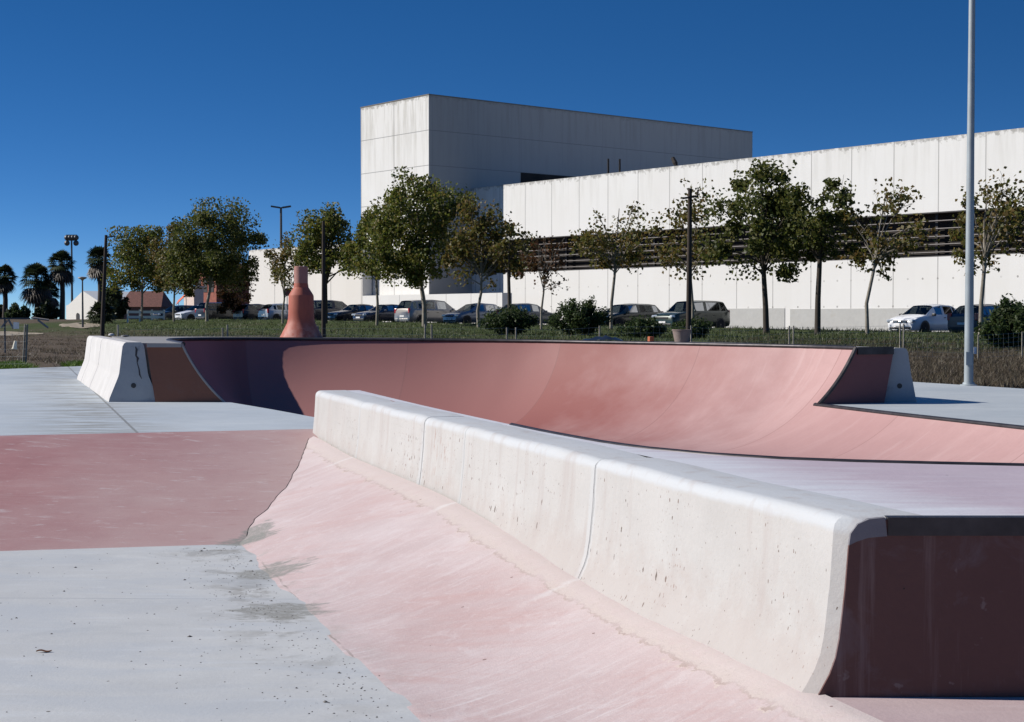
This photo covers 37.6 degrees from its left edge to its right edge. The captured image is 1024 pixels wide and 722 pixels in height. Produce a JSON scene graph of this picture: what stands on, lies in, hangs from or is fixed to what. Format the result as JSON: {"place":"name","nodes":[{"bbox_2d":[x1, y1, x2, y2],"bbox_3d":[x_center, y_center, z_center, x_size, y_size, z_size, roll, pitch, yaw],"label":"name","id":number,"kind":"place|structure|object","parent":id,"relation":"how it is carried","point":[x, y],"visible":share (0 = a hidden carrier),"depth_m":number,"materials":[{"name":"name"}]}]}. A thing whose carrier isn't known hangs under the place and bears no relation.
{"place":"outdoors","nodes":[
{"label":"outdoors","id":0,"kind":"place"},
{"bbox_2d":[0,331,42,335],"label":"path","id":1,"kind":"structure","parent":0,"point":[11,332],"depth_m":102.84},
{"bbox_2d":[0,328,278,367],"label":"dry grass","id":2,"kind":"structure","parent":0,"point":[62,350],"depth_m":54.44,"materials":[{"name":"plant"}]},
{"bbox_2d":[0,366,313,435],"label":"pavement","id":3,"kind":"structure","parent":0,"point":[49,400],"depth_m":17.66,"materials":[{"name":"grey concrete"}]},
{"bbox_2d":[77,336,104,381],"bbox_3d":[-7.494,-0.050,27.199,0.643,0.798,1.568,-1,2,-19],"label":"concrete barrier","id":4,"kind":"object","parent":3,"relation":"on","point":[85,362],"visible":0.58,"depth_m":27.07,"materials":[{"name":"white concrete"}]},
{"bbox_2d":[81,337,110,387],"bbox_3d":[-6.856,0.002,25.341,0.643,0.798,2.718,-1,2,-19],"label":"concrete barrier","id":5,"kind":"object","parent":3,"relation":"on","point":[90,371],"visible":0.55,"depth_m":25.20,"materials":[{"name":"white concrete"}]},
{"bbox_2d":[90,338,154,401],"bbox_3d":[-5.746,0.092,22.111,0.643,0.798,4.469,-1,2,-19],"label":"concrete barrier","id":6,"kind":"object","parent":3,"relation":"on","point":[121,374],"visible":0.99,"depth_m":20.11,"materials":[{"name":"white concrete"}]},
{"bbox_2d":[0,544,420,721],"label":"pavement","id":7,"kind":"structure","parent":0,"point":[96,648],"depth_m":7.35,"materials":[{"name":"grey concrete"}]},
{"bbox_2d":[0,429,317,550],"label":"skate bank","id":8,"kind":"structure","parent":7,"relation":"on","point":[85,491],"depth_m":12.45,"materials":[{"name":"pink paint"}]},
{"bbox_2d":[1,547,401,720],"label":"grit","id":9,"kind":"object","parent":7,"relation":"on","point":[324,701],"visible":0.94,"depth_m":7.46,"materials":[{"name":"grey gravel"}]},
{"bbox_2d":[0,318,1023,388],"bbox_3d":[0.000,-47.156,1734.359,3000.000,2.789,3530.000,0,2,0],"label":"ground","id":10,"kind":"structure","parent":0,"point":[34,325],"depth_m":85.89,"materials":[{"name":"green plant"}]},
{"bbox_2d":[0,304,2,317],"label":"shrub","id":11,"kind":"object","parent":10,"relation":"on","point":[1,306],"visible":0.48,"depth_m":180.03,"materials":[{"name":"green plant"}]},
{"bbox_2d":[0,264,18,317],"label":"fan palm","id":12,"kind":"object","parent":10,"relation":"on","point":[7,286],"visible":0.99,"depth_m":169.48,"materials":[{"name":"green plant"}]},
{"bbox_2d":[0,324,27,364],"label":"wire fence","id":13,"kind":"object","parent":10,"relation":"on","point":[26,341],"visible":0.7,"depth_m":36.40,"materials":[{"name":"grey metal"}]},
{"bbox_2d":[12,341,16,348],"bbox_3d":[-11.198,-0.361,33.911,0.125,0.186,0.125,8,2,0],"label":"plastic cup","id":14,"kind":"object","parent":13,"relation":"hanging from","point":[14,345],"visible":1,"depth_m":33.88,"materials":[{"name":"white plastic"}]},
{"bbox_2d":[13,322,18,328],"bbox_3d":[-11.166,-0.800,33.898,0.124,0.151,0.015,0,2,0],"label":"wire plate","id":15,"kind":"object","parent":13,"relation":"attached to","point":[15,325],"visible":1,"depth_m":33.89,"materials":[{"name":"white metal"}]},
{"bbox_2d":[4,302,32,317],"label":"shrub","id":16,"kind":"object","parent":10,"relation":"on","point":[14,310],"visible":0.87,"depth_m":163.24,"materials":[{"name":"green plant"}]},
{"bbox_2d":[0,317,48,352],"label":"field gate","id":17,"kind":"structure","parent":10,"relation":"on","point":[10,323],"depth_m":51.96,"materials":[{"name":"grey metal"}]},
{"bbox_2d":[18,262,53,311],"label":"fan palm","id":18,"kind":"object","parent":10,"relation":"on","point":[36,295],"visible":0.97,"depth_m":168.96,"materials":[{"name":"green plant"}]},
{"bbox_2d":[0,358,83,368],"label":"weeds","id":19,"kind":"object","parent":10,"relation":"on","point":[16,364],"visible":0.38,"depth_m":35.09,"materials":[{"name":"green plant"}]},
{"bbox_2d":[32,300,62,318],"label":"shrub","id":20,"kind":"object","parent":10,"relation":"on","point":[46,311],"visible":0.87,"depth_m":167.58,"materials":[{"name":"green plant"}]},
{"bbox_2d":[42,281,59,308],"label":"fan palm","id":21,"kind":"object","parent":10,"relation":"on","point":[55,291],"visible":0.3,"depth_m":179.47,"materials":[{"name":"green plant"}]},
{"bbox_2d":[46,249,76,318],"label":"fan palm","id":22,"kind":"object","parent":10,"relation":"on","point":[61,274],"visible":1,"depth_m":169.35,"materials":[{"name":"green plant"}]},
{"bbox_2d":[64,235,78,301],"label":"floodlight mast","id":23,"kind":"object","parent":10,"relation":"on","point":[71,238],"visible":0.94,"depth_m":261.33,"materials":[{"name":"grey metal"}]},
{"bbox_2d":[59,322,99,327],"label":"bare earth","id":24,"kind":"structure","parent":10,"relation":"on","point":[78,325],"depth_m":116.28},
{"bbox_2d":[78,277,86,326],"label":"park lamp","id":25,"kind":"object","parent":24,"relation":"on","point":[82,278],"visible":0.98,"depth_m":109.87,"materials":[{"name":"grey metal"}]},
{"bbox_2d":[66,291,128,319],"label":"gabled house","id":26,"kind":"structure","parent":10,"relation":"on","point":[74,309],"depth_m":232.71,"materials":[{"name":"white paint"}]},
{"bbox_2d":[85,246,112,312],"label":"fan palm","id":27,"kind":"object","parent":10,"relation":"on","point":[95,270],"visible":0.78,"depth_m":149.18,"materials":[{"name":"green plant"}]},
{"bbox_2d":[85,301,116,323],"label":"shrub","id":28,"kind":"object","parent":10,"relation":"on","point":[96,317],"visible":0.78,"depth_m":119.42,"materials":[{"name":"green plant"}]},
{"bbox_2d":[100,235,114,335],"bbox_3d":[-16.657,-2.777,61.947,0.694,4.816,0.197,0,2,0],"label":"wooden pole","id":29,"kind":"object","parent":10,"relation":"on","point":[102,322],"visible":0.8,"depth_m":61.88,"materials":[{"name":"brown wood"}]},
{"bbox_2d":[106,284,130,318],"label":"shrub","id":30,"kind":"object","parent":10,"relation":"on","point":[118,303],"visible":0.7,"depth_m":139.82,"materials":[{"name":"green plant"}]},
{"bbox_2d":[100,225,172,321],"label":"plane tree","id":31,"kind":"object","parent":10,"relation":"on","point":[131,254],"visible":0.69,"depth_m":118.96,"materials":[{"name":"green plant"}]},
{"bbox_2d":[127,310,164,322],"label":"rail fence","id":32,"kind":"object","parent":10,"relation":"on","point":[151,312],"visible":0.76,"depth_m":119.92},
{"bbox_2d":[124,291,172,318],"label":"tiled house","id":33,"kind":"structure","parent":10,"relation":"on","point":[158,301],"depth_m":201.44,"materials":[{"name":"brown tile"}]},
{"bbox_2d":[144,222,207,321],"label":"plane tree","id":34,"kind":"object","parent":10,"relation":"on","point":[188,292],"visible":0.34,"depth_m":115.07,"materials":[{"name":"green plant"}]},
{"bbox_2d":[176,295,186,304],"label":"orange awning","id":35,"kind":"object","parent":10,"relation":"on","point":[181,298],"visible":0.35,"depth_m":167.01,"materials":[{"name":"fabric"}]},
{"bbox_2d":[184,286,204,304],"bbox_3d":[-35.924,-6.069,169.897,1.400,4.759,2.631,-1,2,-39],"label":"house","id":36,"kind":"structure","parent":10,"relation":"on","point":[198,299],"depth_m":169.03,"materials":[{"name":"white paint"}]},
{"bbox_2d":[156,195,269,320],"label":"plane tree","id":37,"kind":"object","parent":10,"relation":"on","point":[218,263],"visible":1,"depth_m":110.53,"materials":[{"name":"green plant"}]},
{"bbox_2d":[198,265,248,304],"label":"brick building","id":38,"kind":"structure","parent":10,"relation":"on","point":[213,297],"depth_m":177.67,"materials":[{"name":"red brick"}]},
{"bbox_2d":[214,262,255,316],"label":"plane tree","id":39,"kind":"object","parent":10,"relation":"on","point":[232,301],"visible":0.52,"depth_m":121.58,"materials":[{"name":"green plant"}]},
{"bbox_2d":[285,288,289,317],"bbox_3d":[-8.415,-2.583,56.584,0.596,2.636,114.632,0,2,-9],"label":"road sign","id":40,"kind":"object","parent":10,"relation":"on","point":[287,300],"visible":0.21,"depth_m":113.20,"materials":[{"name":"metal"}]},
{"bbox_2d":[264,231,313,322],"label":"plane tree","id":41,"kind":"object","parent":10,"relation":"on","point":[277,272],"visible":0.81,"depth_m":102.69,"materials":[{"name":"green plant"}]},
{"bbox_2d":[117,324,505,338],"bbox_3d":[-4.685,-0.261,36.232,9.314,1.254,0.613,0,2,-13],"label":"wire fence","id":42,"kind":"object","parent":10,"relation":"on","point":[227,328],"visible":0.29,"depth_m":36.33,"materials":[{"name":"grey metal"}]},
{"bbox_2d":[321,221,325,336],"bbox_3d":[-5.631,-2.025,44.961,0.145,4.300,0.148,0,2,0],"label":"wooden pole","id":43,"kind":"object","parent":10,"relation":"on","point":[323,323],"visible":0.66,"depth_m":44.91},
{"bbox_2d":[286,201,363,323],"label":"plane tree","id":44,"kind":"object","parent":10,"relation":"on","point":[310,245],"visible":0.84,"depth_m":98.02,"materials":[{"name":"green plant"}]},
{"bbox_2d":[338,205,408,325],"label":"plane tree","id":45,"kind":"object","parent":10,"relation":"on","point":[358,266],"visible":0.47,"depth_m":93.54,"materials":[{"name":"green plant"}]},
{"bbox_2d":[352,166,475,325],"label":"plane tree","id":46,"kind":"object","parent":10,"relation":"on","point":[414,262],"visible":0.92,"depth_m":88.62,"materials":[{"name":"green plant"}]},
{"bbox_2d":[440,195,537,327],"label":"plane tree","id":47,"kind":"object","parent":10,"relation":"on","point":[478,233],"visible":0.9,"depth_m":85.63,"materials":[{"name":"green plant"}]},
{"bbox_2d":[477,303,539,334],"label":"shrub","id":48,"kind":"object","parent":10,"relation":"on","point":[505,318],"visible":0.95,"depth_m":74.12,"materials":[{"name":"green plant"}]},
{"bbox_2d":[487,236,533,311],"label":"plane tree","id":49,"kind":"object","parent":10,"relation":"on","point":[509,258],"visible":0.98,"depth_m":83.76,"materials":[{"name":"green plant"}]},
{"bbox_2d":[517,235,568,329],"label":"plane tree","id":50,"kind":"object","parent":10,"relation":"on","point":[534,268],"visible":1,"depth_m":81.45,"materials":[{"name":"green plant"}]},
{"bbox_2d":[112,336,1023,462],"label":"skate bowl","id":51,"kind":"object","parent":10,"relation":"on","point":[757,399],"visible":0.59,"depth_m":22.10,"materials":[{"name":"concrete"}]},
{"bbox_2d":[280,266,321,336],"bbox_3d":[-3.668,-1.022,26.182,0.755,1.245,0.755,0,2,0],"label":"chimney sculpture","id":52,"kind":"object","parent":51,"relation":"on","point":[301,322],"visible":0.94,"depth_m":26.00,"materials":[{"name":"pink concrete"}]},
{"bbox_2d":[583,335,622,340],"bbox_3d":[1.446,-0.373,24.199,0.667,0.094,0.400,0,2,0],"label":"plastic sheet","id":53,"kind":"object","parent":51,"relation":"on","point":[604,337],"visible":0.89,"depth_m":24.08,"materials":[{"name":"blue plastic"}]},
{"bbox_2d":[240,390,1023,721],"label":"skate platform","id":54,"kind":"structure","parent":51,"relation":"on","point":[430,604],"depth_m":6.49,"materials":[{"name":"pink concrete"}]},
{"bbox_2d":[313,390,389,458],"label":"ledge block","id":55,"kind":"structure","parent":54,"relation":"on","point":[336,419],"depth_m":13.88,"materials":[{"name":"white concrete"}]},
{"bbox_2d":[356,401,460,484],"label":"ledge block","id":56,"kind":"structure","parent":54,"relation":"on","point":[391,437],"depth_m":11.87,"materials":[{"name":"white concrete"}]},
{"bbox_2d":[419,416,504,502],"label":"ledge block","id":57,"kind":"structure","parent":54,"relation":"on","point":[442,457],"depth_m":10.47,"materials":[{"name":"white concrete"}]},
{"bbox_2d":[458,426,643,577],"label":"ledge block","id":58,"kind":"structure","parent":54,"relation":"on","point":[533,490],"depth_m":8.59,"materials":[{"name":"white concrete"}]},
{"bbox_2d":[578,457,918,693],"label":"ledge block","id":59,"kind":"structure","parent":54,"relation":"on","point":[751,573],"depth_m":6.26,"materials":[{"name":"white concrete"}]},
{"bbox_2d":[672,329,691,341],"bbox_3d":[2.617,-0.385,23.198,0.308,0.204,0.308,0,2,0],"label":"flower pot","id":60,"kind":"object","parent":51,"relation":"on","point":[681,335],"visible":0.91,"depth_m":23.09,"materials":[{"name":"concrete"}]},
{"bbox_2d":[541,295,613,334],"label":"shrub","id":61,"kind":"object","parent":10,"relation":"on","point":[586,317],"visible":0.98,"depth_m":70.06,"materials":[{"name":"green plant"}]},
{"bbox_2d":[567,201,665,329],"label":"plane tree","id":62,"kind":"object","parent":10,"relation":"on","point":[631,255],"visible":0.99,"depth_m":77.22,"materials":[{"name":"green plant"}]},
{"bbox_2d":[249,94,1023,332],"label":"concrete building","id":63,"kind":"structure","parent":10,"relation":"on","point":[558,174],"depth_m":105.62,"materials":[{"name":"white concrete"}]},
{"bbox_2d":[521,173,570,182],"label":"slot window","id":64,"kind":"structure","parent":63,"relation":"in","point":[525,177],"depth_m":121.51,"materials":[{"name":"black glass"}]},
{"bbox_2d":[615,314,669,337],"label":"shrub","id":65,"kind":"object","parent":10,"relation":"on","point":[651,326],"visible":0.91,"depth_m":66.73,"materials":[{"name":"green plant"}]},
{"bbox_2d":[642,178,725,318],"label":"plane tree","id":66,"kind":"object","parent":10,"relation":"on","point":[680,225],"visible":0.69,"depth_m":72.69,"materials":[{"name":"green plant"}]},
{"bbox_2d":[667,315,712,337],"bbox_3d":[7.663,-1.359,64.499,2.058,1.205,1.856,0,2,0],"label":"shrub","id":67,"kind":"object","parent":10,"relation":"on","point":[699,324],"visible":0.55,"depth_m":64.24,"materials":[{"name":"green plant"}]},
{"bbox_2d":[682,188,698,341],"bbox_3d":[6.532,-3.315,55.235,0.612,6.026,0.235,0,2,0],"label":"wooden pole","id":68,"kind":"object","parent":10,"relation":"on","point":[689,272],"visible":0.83,"depth_m":55.18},
{"bbox_2d":[506,325,901,346],"bbox_3d":[5.096,-0.303,38.298,10.809,1.209,0.279,0,2,-15],"label":"wire fence","id":69,"kind":"object","parent":10,"relation":"on","point":[788,333],"visible":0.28,"depth_m":38.29,"materials":[{"name":"grey metal"}]},
{"bbox_2d":[694,158,831,332],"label":"plane tree","id":70,"kind":"object","parent":10,"relation":"on","point":[766,245],"visible":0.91,"depth_m":69.06,"materials":[{"name":"green plant"}]},
{"bbox_2d":[776,176,861,334],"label":"plane tree","id":71,"kind":"object","parent":10,"relation":"on","point":[826,219],"visible":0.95,"depth_m":66.65,"materials":[{"name":"green plant"}]},
{"bbox_2d":[834,177,940,333],"bbox_3d":[16.035,-4.507,64.556,3.398,6.822,4.612,-1,2,-26],"label":"plane tree","id":72,"kind":"object","parent":10,"relation":"on","point":[878,256],"visible":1,"depth_m":64.93,"materials":[{"name":"green plant"}]},
{"bbox_2d":[899,323,1023,359],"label":"wire fence","id":73,"kind":"object","parent":10,"relation":"on","point":[978,348],"visible":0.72,"depth_m":40.68,"materials":[{"name":"grey metal"}]},
{"bbox_2d":[948,166,1023,337],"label":"plane tree","id":74,"kind":"object","parent":10,"relation":"on","point":[1009,212],"visible":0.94,"depth_m":60.45,"materials":[{"name":"green plant"}]},
{"bbox_2d":[974,293,1023,348],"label":"shrub","id":75,"kind":"object","parent":10,"relation":"on","point":[1006,317],"visible":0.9,"depth_m":49.34,"materials":[{"name":"green plant"}]},
{"bbox_2d":[0,0,1023,318],"label":"sky","id":76,"kind":"structure","parent":0,"point":[123,113],"materials":[{"name":"blue"}]},
{"bbox_2d":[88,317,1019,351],"bbox_3d":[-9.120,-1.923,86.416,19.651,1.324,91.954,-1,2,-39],"label":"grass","id":77,"kind":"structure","parent":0,"point":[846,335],"depth_m":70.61,"materials":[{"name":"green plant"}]},
{"bbox_2d":[709,337,1023,387],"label":"dry grass","id":78,"kind":"structure","parent":0,"point":[1004,376],"depth_m":34.98,"materials":[{"name":"brown plant"}]},
{"bbox_2d":[832,382,1023,425],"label":"pavement","id":79,"kind":"structure","parent":0,"point":[994,404],"depth_m":19.51,"materials":[{"name":"grey concrete"}]},
{"bbox_2d":[885,348,916,401],"bbox_3d":[4.754,0.160,21.024,0.438,0.724,2.367,-1,2,-21],"label":"concrete barrier","id":80,"kind":"object","parent":79,"relation":"on","point":[900,386],"visible":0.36,"depth_m":20.00,"materials":[{"name":"grey concrete"}]},
{"bbox_2d":[960,0,976,385],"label":"lamp pole","id":81,"kind":"object","parent":79,"relation":"on","point":[969,322],"visible":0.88,"depth_m":25.00,"materials":[{"name":"metal"}]},
{"bbox_2d":[966,352,971,364],"bbox_3d":[7.602,-0.041,25.040,0.100,0.220,0.020,0,2,0],"label":"access door","id":82,"kind":"structure","parent":81,"relation":"in","point":[968,354],"depth_m":25.03,"materials":[{"name":"metal"}]},
{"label":"road","id":83,"kind":"structure","parent":0,"visible":0},
{"bbox_2d":[153,305,194,318],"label":"parked car","id":84,"kind":"object","parent":83,"relation":"on","point":[169,311],"visible":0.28,"depth_m":132.47,"materials":[{"name":"black paint"}]},
{"bbox_2d":[175,305,197,318],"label":"parked car","id":85,"kind":"object","parent":83,"relation":"on","point":[188,313],"visible":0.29,"depth_m":128.01,"materials":[{"name":"grey paint"}]},
{"bbox_2d":[195,302,232,318],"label":"parked car","id":86,"kind":"object","parent":83,"relation":"on","point":[200,311],"visible":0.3,"depth_m":125.62,"materials":[{"name":"grey paint"}]},
{"bbox_2d":[233,304,264,318],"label":"parked car","id":87,"kind":"object","parent":83,"relation":"on","point":[249,311],"visible":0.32,"depth_m":121.00,"materials":[{"name":"black paint"}]},
{"bbox_2d":[258,303,286,319],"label":"parked car","id":88,"kind":"object","parent":83,"relation":"on","point":[269,311],"visible":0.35,"depth_m":117.89,"materials":[{"name":"silver metal"}]},
{"bbox_2d":[271,205,290,247],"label":"street lamp","id":89,"kind":"object","parent":83,"relation":"on","point":[280,208],"visible":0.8,"depth_m":132.02,"materials":[{"name":"grey metal"}]},
{"bbox_2d":[314,300,346,319],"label":"parked car","id":90,"kind":"object","parent":83,"relation":"on","point":[334,305],"visible":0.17,"depth_m":114.93,"materials":[{"name":"black paint"}]},
{"bbox_2d":[328,304,380,321],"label":"parked car","id":91,"kind":"object","parent":83,"relation":"on","point":[346,313],"visible":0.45,"depth_m":110.08,"materials":[{"name":"black paint"}]},
{"bbox_2d":[352,304,397,321],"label":"parked car","id":92,"kind":"object","parent":83,"relation":"on","point":[386,311],"visible":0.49,"depth_m":106.45,"materials":[{"name":"grey paint"}]},
{"bbox_2d":[394,300,455,322],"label":"parked car","id":93,"kind":"object","parent":83,"relation":"on","point":[408,310],"visible":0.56,"depth_m":103.68,"materials":[{"name":"silver metal"}]},
{"bbox_2d":[442,303,499,322],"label":"parked car","id":94,"kind":"object","parent":83,"relation":"on","point":[466,313],"visible":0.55,"depth_m":98.55,"materials":[{"name":"silver metal"}]},
{"bbox_2d":[496,303,553,323],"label":"parked car","id":95,"kind":"object","parent":83,"relation":"on","point":[535,308],"visible":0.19,"depth_m":95.29,"materials":[{"name":"grey paint"}]},
{"bbox_2d":[601,303,663,325],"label":"parked car","id":96,"kind":"object","parent":83,"relation":"on","point":[622,313],"visible":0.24,"depth_m":87.58,"materials":[{"name":"grey paint"}]},
{"bbox_2d":[652,300,729,327],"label":"parked car","id":97,"kind":"object","parent":83,"relation":"on","point":[717,313],"visible":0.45,"depth_m":83.70,"materials":[{"name":"grey paint"}]},
{"bbox_2d":[887,304,955,331],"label":"parked car","id":98,"kind":"object","parent":83,"relation":"on","point":[929,317],"visible":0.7,"depth_m":73.07,"materials":[{"name":"white paint"}]},
{"bbox_2d":[947,304,998,332],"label":"parked car","id":99,"kind":"object","parent":83,"relation":"on","point":[956,319],"visible":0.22,"depth_m":69.58,"materials":[{"name":"blue paint"}]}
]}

